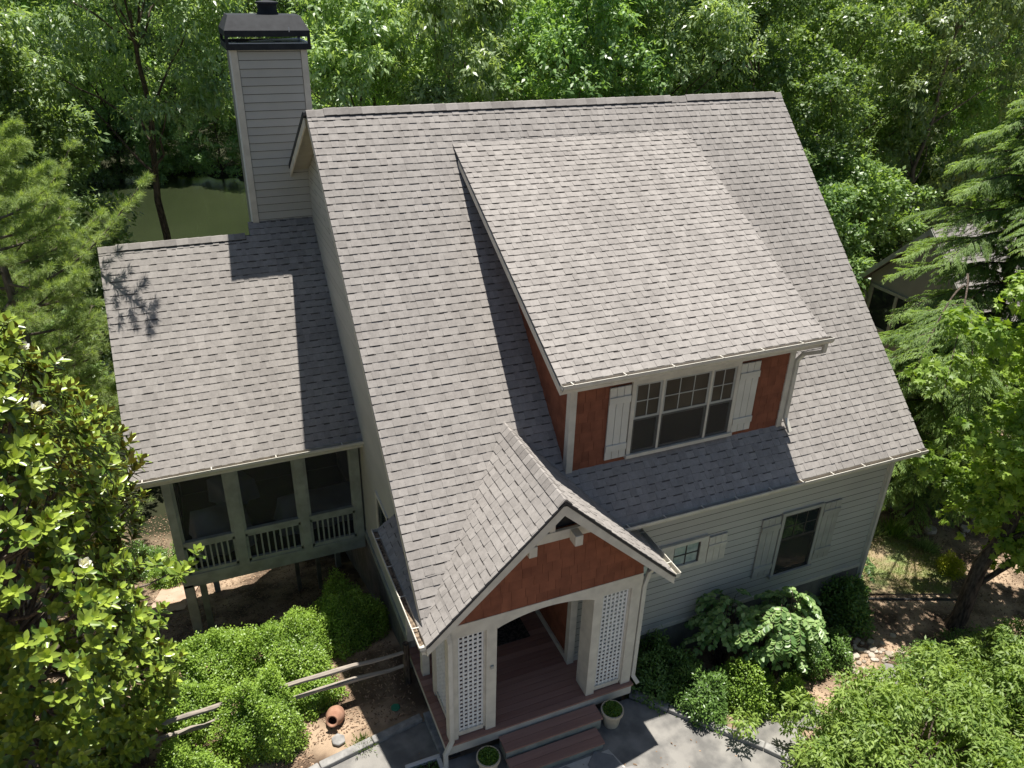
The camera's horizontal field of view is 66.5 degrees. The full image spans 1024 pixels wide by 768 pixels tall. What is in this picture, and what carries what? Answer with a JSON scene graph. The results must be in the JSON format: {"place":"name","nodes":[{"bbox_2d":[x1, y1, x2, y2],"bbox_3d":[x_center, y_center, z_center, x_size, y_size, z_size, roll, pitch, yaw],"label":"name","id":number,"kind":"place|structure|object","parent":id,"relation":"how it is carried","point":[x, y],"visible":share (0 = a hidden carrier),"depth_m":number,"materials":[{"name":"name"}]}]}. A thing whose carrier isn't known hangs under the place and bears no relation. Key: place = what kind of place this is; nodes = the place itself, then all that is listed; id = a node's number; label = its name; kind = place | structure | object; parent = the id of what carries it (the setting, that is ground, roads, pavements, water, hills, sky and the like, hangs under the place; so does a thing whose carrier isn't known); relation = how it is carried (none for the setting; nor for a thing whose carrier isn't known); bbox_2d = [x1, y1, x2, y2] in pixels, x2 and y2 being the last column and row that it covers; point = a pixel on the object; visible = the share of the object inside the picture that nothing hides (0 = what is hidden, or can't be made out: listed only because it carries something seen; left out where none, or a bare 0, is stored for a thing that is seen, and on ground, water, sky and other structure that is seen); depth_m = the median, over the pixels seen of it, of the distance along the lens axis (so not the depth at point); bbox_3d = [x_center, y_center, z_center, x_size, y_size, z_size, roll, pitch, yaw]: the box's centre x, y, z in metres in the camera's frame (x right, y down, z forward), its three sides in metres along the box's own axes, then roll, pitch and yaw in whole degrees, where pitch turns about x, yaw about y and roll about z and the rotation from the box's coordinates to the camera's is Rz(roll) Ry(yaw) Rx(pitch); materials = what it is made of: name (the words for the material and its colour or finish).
{"place":"outdoors","nodes":[
{"label":"outdoors","id":0,"kind":"place"},
{"bbox_2d":[18,171,249,438],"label":"pond water","id":1,"kind":"structure","parent":0,"point":[197,206],"depth_m":59.68,"materials":[{"name":"green liquid"}]},
{"bbox_2d":[152,581,197,612],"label":"path","id":2,"kind":"structure","parent":0,"point":[178,601],"depth_m":20.61,"materials":[{"name":"stone"}]},
{"bbox_2d":[0,4,1023,767],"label":"ground","id":3,"kind":"structure","parent":0,"point":[328,748],"depth_m":18.45,"materials":[{"name":"brown soil"}]},
{"bbox_2d":[0,0,84,133],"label":"broadleaf tree","id":4,"kind":"object","parent":3,"relation":"on","point":[36,4],"visible":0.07,"depth_m":63.10,"materials":[{"name":"green plant"}]},
{"bbox_2d":[0,0,109,330],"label":"broadleaf tree","id":5,"kind":"object","parent":3,"relation":"on","point":[76,220],"visible":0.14,"depth_m":31.61,"materials":[{"name":"green plant"}]},
{"bbox_2d":[0,137,122,510],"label":"pine tree","id":6,"kind":"object","parent":3,"relation":"on","point":[78,306],"visible":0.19,"depth_m":19.85,"materials":[{"name":"green plant"}]},
{"bbox_2d":[0,308,125,519],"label":"broadleaf tree","id":7,"kind":"object","parent":3,"relation":"on","point":[119,417],"visible":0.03,"depth_m":24.19,"materials":[{"name":"green plant"}]},
{"bbox_2d":[0,7,143,411],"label":"broadleaf tree","id":8,"kind":"object","parent":3,"relation":"on","point":[52,133],"visible":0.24,"depth_m":26.11,"materials":[{"name":"green plant"}]},
{"bbox_2d":[0,116,155,581],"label":"pine tree","id":9,"kind":"object","parent":3,"relation":"on","point":[54,278],"visible":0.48,"depth_m":16.63,"materials":[{"name":"green plant"}]},
{"bbox_2d":[62,124,136,190],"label":"broadleaf tree","id":10,"kind":"object","parent":3,"relation":"on","point":[104,174],"visible":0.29,"depth_m":64.33,"materials":[{"name":"green plant"}]},
{"bbox_2d":[0,309,205,767],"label":"magnolia tree","id":11,"kind":"object","parent":3,"relation":"on","point":[76,725],"visible":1,"depth_m":10.57,"materials":[{"name":"green plant"}]},
{"bbox_2d":[41,0,166,174],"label":"broadleaf tree","id":12,"kind":"object","parent":3,"relation":"on","point":[115,142],"visible":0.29,"depth_m":64.11,"materials":[{"name":"green plant"}]},
{"bbox_2d":[0,0,253,239],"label":"broadleaf tree","id":13,"kind":"object","parent":3,"relation":"on","point":[204,33],"visible":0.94,"depth_m":25.77,"materials":[{"name":"green plant"}]},
{"bbox_2d":[121,539,175,583],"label":"round shrub","id":14,"kind":"object","parent":3,"relation":"on","point":[152,551],"visible":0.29,"depth_m":22.80,"materials":[{"name":"green plant"}]},
{"bbox_2d":[96,0,228,144],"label":"broadleaf tree","id":15,"kind":"object","parent":3,"relation":"on","point":[150,33],"visible":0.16,"depth_m":64.18,"materials":[{"name":"green plant"}]},
{"bbox_2d":[143,555,182,590],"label":"round shrub","id":16,"kind":"object","parent":3,"relation":"on","point":[166,584],"visible":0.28,"depth_m":21.56,"materials":[{"name":"green plant"}]},
{"bbox_2d":[124,103,206,184],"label":"broadleaf tree","id":17,"kind":"object","parent":3,"relation":"on","point":[164,162],"visible":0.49,"depth_m":65.72,"materials":[{"name":"green plant"}]},
{"bbox_2d":[149,734,236,767],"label":"azalea shrub","id":18,"kind":"object","parent":3,"relation":"on","point":[190,756],"visible":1,"depth_m":12.80,"materials":[{"name":"green plant"}]},
{"bbox_2d":[159,676,230,748],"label":"azalea shrub","id":19,"kind":"object","parent":3,"relation":"on","point":[194,694],"visible":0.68,"depth_m":14.35,"materials":[{"name":"green plant"}]},
{"bbox_2d":[161,622,251,701],"bbox_3d":[-5.927,5.471,15.432,1.916,1.455,2.033,23,35,35],"label":"azalea shrub","id":20,"kind":"object","parent":3,"relation":"on","point":[215,644],"visible":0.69,"depth_m":15.21,"materials":[{"name":"green plant"}]},
{"bbox_2d":[170,93,242,178],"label":"broadleaf tree","id":21,"kind":"object","parent":3,"relation":"on","point":[203,155],"visible":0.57,"depth_m":66.56,"materials":[{"name":"green plant"}]},
{"bbox_2d":[183,0,292,146],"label":"broadleaf tree","id":22,"kind":"object","parent":3,"relation":"on","point":[255,10],"visible":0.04,"depth_m":65.74,"materials":[{"name":"green plant"}]},
{"bbox_2d":[201,652,311,767],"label":"azalea shrub","id":23,"kind":"object","parent":3,"relation":"on","point":[267,707],"visible":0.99,"depth_m":13.79,"materials":[{"name":"green plant"}]},
{"bbox_2d":[140,641,410,764],"bbox_3d":[-4.294,5.959,14.556,4.962,1.252,0.148,-10,30,-21],"label":"split rail fence","id":24,"kind":"object","parent":3,"relation":"on","point":[405,665],"visible":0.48,"depth_m":14.66,"materials":[{"name":"brown wood"}]},
{"bbox_2d":[227,605,340,701],"bbox_3d":[-4.711,5.246,15.622,2.287,1.550,2.418,-10,30,-21],"label":"azalea shrub","id":25,"kind":"object","parent":3,"relation":"on","point":[277,639],"visible":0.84,"depth_m":15.41,"materials":[{"name":"green plant"}]},
{"bbox_2d":[245,0,338,107],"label":"broadleaf tree","id":26,"kind":"object","parent":3,"relation":"on","point":[286,5],"visible":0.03,"depth_m":64.98,"materials":[{"name":"green plant"}]},
{"bbox_2d":[290,666,348,723],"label":"azalea shrub","id":27,"kind":"object","parent":3,"relation":"on","point":[320,701],"visible":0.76,"depth_m":14.89,"materials":[{"name":"green plant"}]},
{"bbox_2d":[326,705,344,727],"bbox_3d":[-3.328,6.245,14.660,0.348,0.405,0.474,4,28,4],"label":"clay jar","id":28,"kind":"object","parent":3,"relation":"on","point":[336,713],"visible":1,"depth_m":14.57,"materials":[{"name":"ceramic"}]},
{"bbox_2d":[331,733,344,746],"bbox_3d":[-3.186,6.533,14.345,0.236,0.060,0.262,-10,30,-21],"label":"fieldstone","id":29,"kind":"object","parent":3,"relation":"on","point":[337,739],"visible":1,"depth_m":14.32,"materials":[{"name":"stone"}]},
{"bbox_2d":[319,737,373,767],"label":"kerb stone","id":30,"kind":"object","parent":3,"relation":"on","point":[341,756],"visible":0.72,"depth_m":14.03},
{"bbox_2d":[308,566,390,665],"bbox_3d":[-3.549,4.904,17.002,1.852,1.456,2.552,-10,30,-21],"label":"azalea shrub","id":31,"kind":"object","parent":3,"relation":"on","point":[350,601],"visible":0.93,"depth_m":16.60,"materials":[{"name":"green plant"}]},
{"bbox_2d":[345,732,376,756],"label":"grass tuft","id":32,"kind":"object","parent":3,"relation":"on","point":[361,738],"visible":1,"depth_m":14.30,"materials":[{"name":"green plant"}]},
{"bbox_2d":[290,0,446,108],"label":"broadleaf tree","id":33,"kind":"object","parent":3,"relation":"on","point":[373,98],"visible":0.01,"depth_m":35.30,"materials":[{"name":"green plant"}]},
{"bbox_2d":[288,0,459,109],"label":"broadleaf tree","id":34,"kind":"object","parent":3,"relation":"on","point":[367,19],"visible":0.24,"depth_m":26.23,"materials":[{"name":"green plant"}]},
{"bbox_2d":[371,713,422,744],"bbox_3d":[-2.140,6.519,14.615,0.988,0.300,0.160,-15,32,-29],"label":"kerb stone","id":35,"kind":"object","parent":3,"relation":"on","point":[394,730],"visible":0.62,"depth_m":14.52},
{"bbox_2d":[367,2,486,105],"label":"broadleaf tree","id":36,"kind":"object","parent":3,"relation":"on","point":[432,61],"depth_m":44.07,"materials":[{"name":"green plant"}]},
{"bbox_2d":[423,711,444,757],"bbox_3d":[-1.429,6.574,14.545,0.160,0.300,0.988,-11,30,-22],"label":"kerb stone","id":37,"kind":"object","parent":3,"relation":"on","point":[432,728],"visible":0.46,"depth_m":14.46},
{"bbox_2d":[341,0,551,105],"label":"broadleaf tree","id":38,"kind":"object","parent":3,"relation":"on","point":[469,18],"visible":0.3,"depth_m":27.12,"materials":[{"name":"green plant"}]},
{"bbox_2d":[404,0,583,102],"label":"broadleaf tree","id":39,"kind":"object","parent":3,"relation":"on","point":[523,51],"visible":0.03,"depth_m":35.40,"materials":[{"name":"green plant"}]},
{"bbox_2d":[2,0,1022,130],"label":"distant wood","id":40,"kind":"object","parent":3,"relation":"on","point":[150,60],"depth_m":76.97,"materials":[{"name":"green plant"}]},
{"bbox_2d":[97,0,928,767],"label":"house","id":41,"kind":"structure","parent":3,"relation":"on","point":[589,392],"depth_m":15.03,"materials":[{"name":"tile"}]},
{"bbox_2d":[189,501,257,561],"bbox_3d":[-6.609,3.189,17.774,1.368,0.874,1.190,-13,31,-25],"label":"covered table","id":42,"kind":"object","parent":41,"relation":"on","point":[211,520],"visible":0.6,"depth_m":17.43,"materials":[{"name":"grey fabric"}]},
{"bbox_2d":[207,470,260,504],"bbox_3d":[-6.905,2.532,19.248,0.952,0.653,0.950,21,34,33],"label":"covered chair","id":43,"kind":"object","parent":41,"relation":"on","point":[249,490],"visible":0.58,"depth_m":19.10,"materials":[{"name":"grey fabric"}]},
{"bbox_2d":[273,481,352,535],"bbox_3d":[-4.620,2.825,18.645,2.080,0.796,1.011,-12,30,-24],"label":"covered sofa","id":44,"kind":"object","parent":41,"relation":"on","point":[338,495],"visible":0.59,"depth_m":18.41,"materials":[{"name":"grey fabric"}]},
{"bbox_2d":[374,490,390,580],"bbox_3d":[-2.648,3.121,16.109,0.060,1.601,1.000,-10,30,-21],"label":"window","id":45,"kind":"structure","parent":41,"relation":"in","point":[381,516],"depth_m":16.08,"materials":[{"name":"black glass"}]},
{"bbox_2d":[465,617,529,651],"bbox_3d":[-0.336,5.105,16.058,1.250,0.015,0.700,-10,30,-21],"label":"doormat","id":46,"kind":"object","parent":41,"relation":"on","point":[512,630],"visible":0.29,"depth_m":16.04,"materials":[{"name":"black"}]},
{"bbox_2d":[643,534,709,579],"bbox_3d":[3.052,3.419,15.238,1.770,0.680,0.060,-10,30,-21],"label":"window","id":47,"kind":"structure","parent":41,"relation":"in","point":[692,552],"depth_m":15.37,"materials":[{"name":"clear glass"}]},
{"bbox_2d":[623,362,742,458],"bbox_3d":[3.104,0.462,14.100,2.310,1.555,0.080,-10,30,-21],"label":"window","id":48,"kind":"structure","parent":41,"relation":"in","point":[668,412],"depth_m":14.11,"materials":[{"name":"grey glass"}]},
{"bbox_2d":[767,502,825,579],"bbox_3d":[6.056,3.340,16.612,1.130,1.715,0.080,-10,30,-21],"label":"window","id":49,"kind":"structure","parent":41,"relation":"in","point":[798,532],"depth_m":16.62,"materials":[{"name":"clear glass"}]},
{"bbox_2d":[51,491,1023,767],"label":"mulch chips","id":50,"kind":"object","parent":3,"relation":"on","point":[225,607],"visible":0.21,"depth_m":18.47,"materials":[{"name":"brown wood"}]},
{"bbox_2d":[483,0,677,101],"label":"broadleaf tree","id":51,"kind":"object","parent":3,"relation":"on","point":[545,19],"visible":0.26,"depth_m":28.41,"materials":[{"name":"green plant"}]},
{"bbox_2d":[535,0,707,98],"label":"broadleaf tree","id":52,"kind":"object","parent":3,"relation":"on","point":[618,74],"visible":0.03,"depth_m":36.54,"materials":[{"name":"green plant"}]},
{"bbox_2d":[629,689,669,711],"bbox_3d":[2.679,6.270,15.321,0.782,0.300,0.160,14,30,23],"label":"kerb stone","id":53,"kind":"object","parent":3,"relation":"on","point":[665,707],"visible":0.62,"depth_m":15.23,"materials":[{"name":"grey stone"}]},
{"bbox_2d":[625,628,704,715],"bbox_3d":[3.045,5.572,15.804,1.899,1.330,1.892,-10,30,-21],"label":"laurel shrub","id":54,"kind":"object","parent":3,"relation":"on","point":[667,657],"visible":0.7,"depth_m":15.44,"materials":[{"name":"green plant"}]},
{"bbox_2d":[562,0,768,97],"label":"broadleaf tree","id":55,"kind":"object","parent":3,"relation":"on","point":[679,32],"visible":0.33,"depth_m":30.09,"materials":[{"name":"green plant"}]},
{"bbox_2d":[668,705,715,730],"bbox_3d":[3.439,6.463,14.992,0.896,0.300,0.160,14,30,23],"label":"kerb stone","id":56,"kind":"object","parent":3,"relation":"on","point":[672,711],"visible":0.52,"depth_m":14.94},
{"bbox_2d":[661,663,733,735],"bbox_3d":[3.558,5.927,15.181,1.520,1.195,1.452,10,29,16],"label":"laurel shrub","id":57,"kind":"object","parent":3,"relation":"on","point":[708,697],"visible":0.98,"depth_m":14.96,"materials":[{"name":"green plant"}]},
{"bbox_2d":[634,1,814,137],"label":"broadleaf tree","id":58,"kind":"object","parent":3,"relation":"on","point":[782,34],"visible":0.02,"depth_m":38.67,"materials":[{"name":"green plant"}]},
{"bbox_2d":[680,588,771,667],"bbox_3d":[4.342,5.088,16.061,1.715,1.935,1.511,-24,37,-39],"label":"compound leaved plant","id":59,"kind":"object","parent":3,"relation":"on","point":[716,625],"visible":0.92,"depth_m":15.63,"materials":[{"name":"green plant"}]},
{"bbox_2d":[715,724,764,750],"bbox_3d":[4.250,6.669,14.638,0.896,0.300,0.160,14,30,23],"label":"kerb stone","id":60,"kind":"object","parent":3,"relation":"on","point":[757,743],"visible":0.45,"depth_m":14.50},
{"bbox_2d":[713,656,779,723],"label":"laurel shrub","id":61,"kind":"object","parent":3,"relation":"on","point":[759,685],"visible":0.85,"depth_m":15.27,"materials":[{"name":"green plant"}]},
{"bbox_2d":[735,707,805,751],"bbox_3d":[4.951,6.726,14.990,1.193,0.070,1.152,-10,30,-21],"label":"stepping stone","id":62,"kind":"object","parent":3,"relation":"on","point":[769,732],"visible":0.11,"depth_m":14.95,"materials":[{"name":"stone"}]},
{"bbox_2d":[683,0,878,183],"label":"broadleaf tree","id":63,"kind":"object","parent":3,"relation":"on","point":[781,69],"visible":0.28,"depth_m":32.45,"materials":[{"name":"green plant"}]},
{"bbox_2d":[733,586,829,678],"bbox_3d":[5.397,5.148,15.785,1.888,2.208,1.833,-10,30,-21],"label":"compound leaved plant","id":64,"kind":"object","parent":3,"relation":"on","point":[775,653],"visible":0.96,"depth_m":15.25,"materials":[{"name":"green plant"}]},
{"bbox_2d":[764,743,814,767],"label":"kerb stone","id":65,"kind":"object","parent":3,"relation":"on","point":[771,749],"visible":0.51,"depth_m":14.26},
{"bbox_2d":[773,669,812,713],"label":"laurel shrub","id":66,"kind":"object","parent":3,"relation":"on","point":[790,680],"visible":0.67,"depth_m":15.39,"materials":[{"name":"green plant"}]},
{"bbox_2d":[762,590,825,627],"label":"compound leaved plant","id":67,"kind":"object","parent":3,"relation":"on","point":[814,597],"visible":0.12,"depth_m":16.87,"materials":[{"name":"green plant"}]},
{"bbox_2d":[764,623,833,683],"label":"laurel shrub","id":68,"kind":"object","parent":3,"relation":"on","point":[810,657],"visible":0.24,"depth_m":16.22,"materials":[{"name":"green plant"}]},
{"bbox_2d":[778,694,819,730],"bbox_3d":[5.678,6.492,15.562,0.901,0.070,0.880,7,28,10],"label":"stepping stone","id":69,"kind":"object","parent":3,"relation":"on","point":[802,719],"visible":0.21,"depth_m":15.44,"materials":[{"name":"stone"}]},
{"bbox_2d":[807,624,856,674],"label":"laurel shrub","id":70,"kind":"object","parent":3,"relation":"on","point":[835,645],"visible":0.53,"depth_m":16.56,"materials":[{"name":"green plant"}]},
{"bbox_2d":[813,165,871,297],"bbox_3d":[12.742,-4.845,33.870,7.410,8.714,7.494,-23,37,-39],"label":"broadleaf tree","id":71,"kind":"object","parent":3,"relation":"on","point":[830,192],"visible":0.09,"depth_m":31.58,"materials":[{"name":"green plant"}]},
{"bbox_2d":[815,571,876,640],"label":"laurel shrub","id":72,"kind":"object","parent":3,"relation":"on","point":[844,597],"visible":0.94,"depth_m":17.56,"materials":[{"name":"green plant"}]},
{"bbox_2d":[741,0,959,236],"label":"broadleaf tree","id":73,"kind":"object","parent":3,"relation":"on","point":[919,94],"visible":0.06,"depth_m":40.97,"materials":[{"name":"green plant"}]},
{"bbox_2d":[765,0,944,251],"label":"broadleaf tree","id":74,"kind":"object","parent":3,"relation":"on","point":[856,14],"visible":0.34,"depth_m":35.52,"materials":[{"name":"green plant"}]},
{"bbox_2d":[860,557,875,582],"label":"compound leaved plant","id":75,"kind":"object","parent":3,"relation":"on","point":[870,567],"visible":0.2,"depth_m":18.34,"materials":[{"name":"green plant"}]},
{"bbox_2d":[727,635,1023,767],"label":"fine leaved shrub","id":76,"kind":"object","parent":3,"relation":"on","point":[862,726],"visible":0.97,"depth_m":13.78,"materials":[{"name":"green plant"}]},
{"bbox_2d":[811,145,944,296],"bbox_3d":[14.871,-6.073,36.065,8.497,9.472,8.578,22,34,34],"label":"broadleaf tree","id":77,"kind":"object","parent":3,"relation":"on","point":[875,200],"visible":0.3,"depth_m":33.56,"materials":[{"name":"green plant"}]},
{"bbox_2d":[874,515,890,538],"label":"grass tuft","id":78,"kind":"object","parent":3,"relation":"on","point":[878,530],"visible":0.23,"depth_m":20.86,"materials":[{"name":"green plant"}]},
{"bbox_2d":[862,533,952,593],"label":"lawn","id":79,"kind":"structure","parent":3,"relation":"on","point":[882,550],"depth_m":19.73,"materials":[{"name":"green plant"}]},
{"bbox_2d":[878,509,923,543],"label":"grass tuft","id":80,"kind":"object","parent":79,"relation":"on","point":[897,530],"visible":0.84,"depth_m":20.93,"materials":[{"name":"green plant"}]},
{"bbox_2d":[933,548,968,581],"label":"gold shrub","id":81,"kind":"object","parent":79,"relation":"on","point":[949,562],"visible":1,"depth_m":19.55,"materials":[{"name":"green plant"}]},
{"bbox_2d":[868,597,956,600],"bbox_3d":[9.491,5.216,18.772,2.705,0.299,0.070,-1,28,-4],"label":"garden edging","id":82,"kind":"object","parent":3,"relation":"on","point":[907,599],"visible":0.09,"depth_m":18.73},
{"bbox_2d":[859,1,977,153],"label":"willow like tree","id":83,"kind":"object","parent":3,"relation":"on","point":[921,56],"visible":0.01,"depth_m":51.53,"materials":[{"name":"green plant"}]},
{"bbox_2d":[894,637,961,712],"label":"laurel shrub","id":84,"kind":"object","parent":3,"relation":"on","point":[908,658],"visible":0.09,"depth_m":16.48,"materials":[{"name":"green plant"}]},
{"bbox_2d":[836,0,1023,246],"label":"broadleaf tree","id":85,"kind":"object","parent":3,"relation":"on","point":[935,18],"visible":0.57,"depth_m":36.83,"materials":[{"name":"green plant"}]},
{"bbox_2d":[854,0,1008,241],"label":"broadleaf tree","id":86,"kind":"object","parent":3,"relation":"on","point":[925,173],"visible":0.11,"depth_m":46.34,"materials":[{"name":"green plant"}]},
{"bbox_2d":[855,218,1023,397],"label":"neighbour house","id":87,"kind":"structure","parent":3,"relation":"on","point":[881,300],"depth_m":29.31,"materials":[{"name":"concrete"}]},
{"bbox_2d":[866,283,932,349],"bbox_3d":[14.788,-2.366,29.395,0.080,1.710,3.770,-10,30,-21],"label":"window","id":88,"kind":"structure","parent":87,"relation":"in","point":[880,300],"depth_m":30.21,"materials":[{"name":"black glass"}]},
{"bbox_2d":[878,273,1023,535],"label":"maple tree","id":89,"kind":"object","parent":3,"relation":"on","point":[934,411],"visible":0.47,"depth_m":19.70,"materials":[{"name":"green plant"}]},
{"bbox_2d":[880,98,1023,495],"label":"hemlock tree","id":90,"kind":"object","parent":3,"relation":"on","point":[979,299],"visible":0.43,"depth_m":21.04,"materials":[{"name":"green plant"}]},
{"bbox_2d":[902,269,1023,631],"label":"maple tree","id":91,"kind":"object","parent":3,"relation":"on","point":[1001,520],"visible":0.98,"depth_m":16.43,"materials":[{"name":"green plant"}]},
{"bbox_2d":[921,2,1023,230],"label":"broadleaf tree","id":92,"kind":"object","parent":3,"relation":"on","point":[984,119],"visible":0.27,"depth_m":39.68,"materials":[{"name":"green plant"}]},
{"bbox_2d":[933,622,1013,696],"bbox_3d":[9.791,5.813,16.580,2.181,1.083,2.197,-10,30,-21],"label":"laurel shrub","id":93,"kind":"object","parent":3,"relation":"on","point":[967,630],"visible":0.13,"depth_m":17.11,"materials":[{"name":"green plant"}]},
{"bbox_2d":[943,615,1023,767],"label":"fine leaved shrub","id":94,"kind":"object","parent":3,"relation":"on","point":[1006,658],"visible":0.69,"depth_m":14.91,"materials":[{"name":"green plant"}]},
{"bbox_2d":[955,18,1023,207],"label":"broadleaf tree","id":95,"kind":"object","parent":3,"relation":"on","point":[1019,82],"depth_m":48.12,"materials":[{"name":"green plant"}]},
{"bbox_2d":[330,699,793,767],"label":"pavement","id":96,"kind":"structure","parent":0,"point":[640,735],"depth_m":14.34,"materials":[{"name":"concrete"}]},
{"bbox_2d":[405,754,443,767],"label":"splash basin","id":97,"kind":"object","parent":96,"relation":"on","point":[434,761],"visible":1,"depth_m":13.90,"materials":[{"name":"concrete"}]},
{"bbox_2d":[476,746,500,767],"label":"flower pot","id":98,"kind":"object","parent":96,"relation":"on","point":[488,756],"visible":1,"depth_m":13.66,"materials":[{"name":"ceramic"}]},
{"bbox_2d":[559,749,624,767],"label":"mortar bed","id":99,"kind":"object","parent":96,"relation":"on","point":[582,763],"visible":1,"depth_m":14.05,"materials":[{"name":"grey concrete"}]},
{"bbox_2d":[588,751,622,767],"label":"flagstone","id":100,"kind":"object","parent":99,"relation":"on","point":[601,760],"visible":1,"depth_m":14.08,"materials":[{"name":"grey stone"}]},
{"bbox_2d":[601,700,623,728],"bbox_3d":[1.881,6.220,14.717,0.430,0.516,0.433,-10,30,-21],"label":"flower pot","id":101,"kind":"object","parent":96,"relation":"on","point":[612,711],"visible":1,"depth_m":14.61,"materials":[{"name":"ceramic"}]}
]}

